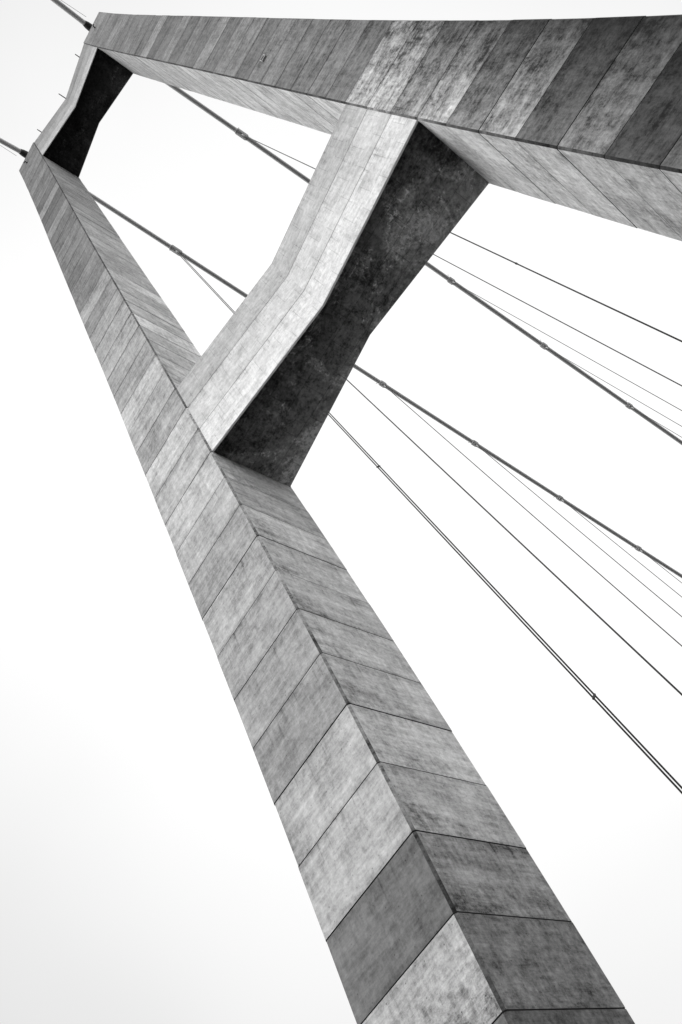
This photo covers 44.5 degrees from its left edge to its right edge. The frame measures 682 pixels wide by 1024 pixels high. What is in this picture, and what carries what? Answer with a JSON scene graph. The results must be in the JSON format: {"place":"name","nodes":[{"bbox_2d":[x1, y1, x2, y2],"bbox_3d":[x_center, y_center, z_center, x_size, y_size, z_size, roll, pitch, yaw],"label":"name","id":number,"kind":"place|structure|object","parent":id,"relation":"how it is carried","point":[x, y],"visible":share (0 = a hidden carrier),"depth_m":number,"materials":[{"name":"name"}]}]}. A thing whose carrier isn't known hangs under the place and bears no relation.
{"place":"outdoors","nodes":[
{"label":"outdoors","id":0,"kind":"place"},
{"bbox_2d":[0,0,681,1023],"label":"sky","id":1,"kind":"structure","parent":0,"point":[150,873],"materials":[{"name":"white"}]},
{"label":"water","id":2,"kind":"structure","parent":0,"visible":0},
{"bbox_2d":[19,12,681,1023],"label":"bridge tower","id":3,"kind":"structure","parent":2,"relation":"in","point":[431,894],"depth_m":54.38,"materials":[{"name":"concrete"}]},
{"bbox_2d":[0,138,681,577],"bbox_3d":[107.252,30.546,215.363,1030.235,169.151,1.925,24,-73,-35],"label":"cable","id":4,"kind":"object","parent":3,"relation":"attached to","point":[358,368],"visible":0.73,"depth_m":196.73,"materials":[{"name":"paint"}]},
{"bbox_2d":[175,251,681,793],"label":"hanger","id":5,"kind":"object","parent":4,"relation":"hanging from","point":[573,675],"visible":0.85,"depth_m":76.05,"materials":[{"name":"metal"}]},
{"bbox_2d":[347,380,681,695],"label":"hanger","id":6,"kind":"object","parent":4,"relation":"hanging from","point":[607,624],"visible":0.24,"depth_m":109.37,"materials":[{"name":"metal"}]},
{"bbox_2d":[384,385,681,646],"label":"hanger","id":7,"kind":"object","parent":4,"relation":"hanging from","point":[546,527],"visible":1,"depth_m":142.07,"materials":[{"name":"metal"}]},
{"bbox_2d":[476,445,681,616],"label":"hanger","id":8,"kind":"object","parent":4,"relation":"hanging from","point":[583,534],"visible":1,"depth_m":167.70,"materials":[{"name":"metal"}]},
{"bbox_2d":[562,500,681,596],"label":"hanger","id":9,"kind":"object","parent":4,"relation":"hanging from","point":[623,549],"visible":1,"depth_m":189.93,"materials":[{"name":"metal"}]},
{"bbox_2d":[640,550,681,582],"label":"hanger","id":10,"kind":"object","parent":4,"relation":"hanging from","point":[659,565],"visible":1,"depth_m":210.65,"materials":[{"name":"metal"}]},
{"bbox_2d":[51,0,681,444],"bbox_3d":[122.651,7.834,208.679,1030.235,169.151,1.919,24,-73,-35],"label":"cable","id":11,"kind":"object","parent":3,"relation":"attached to","point":[307,180],"visible":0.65,"depth_m":188.01,"materials":[{"name":"paint"}]},
{"bbox_2d":[242,134,681,341],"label":"hanger","id":12,"kind":"object","parent":11,"relation":"hanging from","point":[656,329],"visible":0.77,"depth_m":87.09,"materials":[{"name":"metal"}]},
{"bbox_2d":[433,254,681,385],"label":"hanger","id":13,"kind":"object","parent":11,"relation":"hanging from","point":[565,324],"visible":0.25,"depth_m":119.46,"materials":[{"name":"metal"}]},
{"bbox_2d":[453,282,681,410],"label":"hanger","id":14,"kind":"object","parent":11,"relation":"hanging from","point":[574,350],"visible":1,"depth_m":151.90,"materials":[{"name":"metal"}]},
{"bbox_2d":[546,347,681,426],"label":"hanger","id":15,"kind":"object","parent":11,"relation":"hanging from","point":[616,388],"visible":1,"depth_m":174.05,"materials":[{"name":"metal"}]},
{"bbox_2d":[631,407,680,436],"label":"hanger","id":16,"kind":"object","parent":11,"relation":"hanging from","point":[655,421],"visible":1,"depth_m":195.34,"materials":[{"name":"metal"}]}
]}

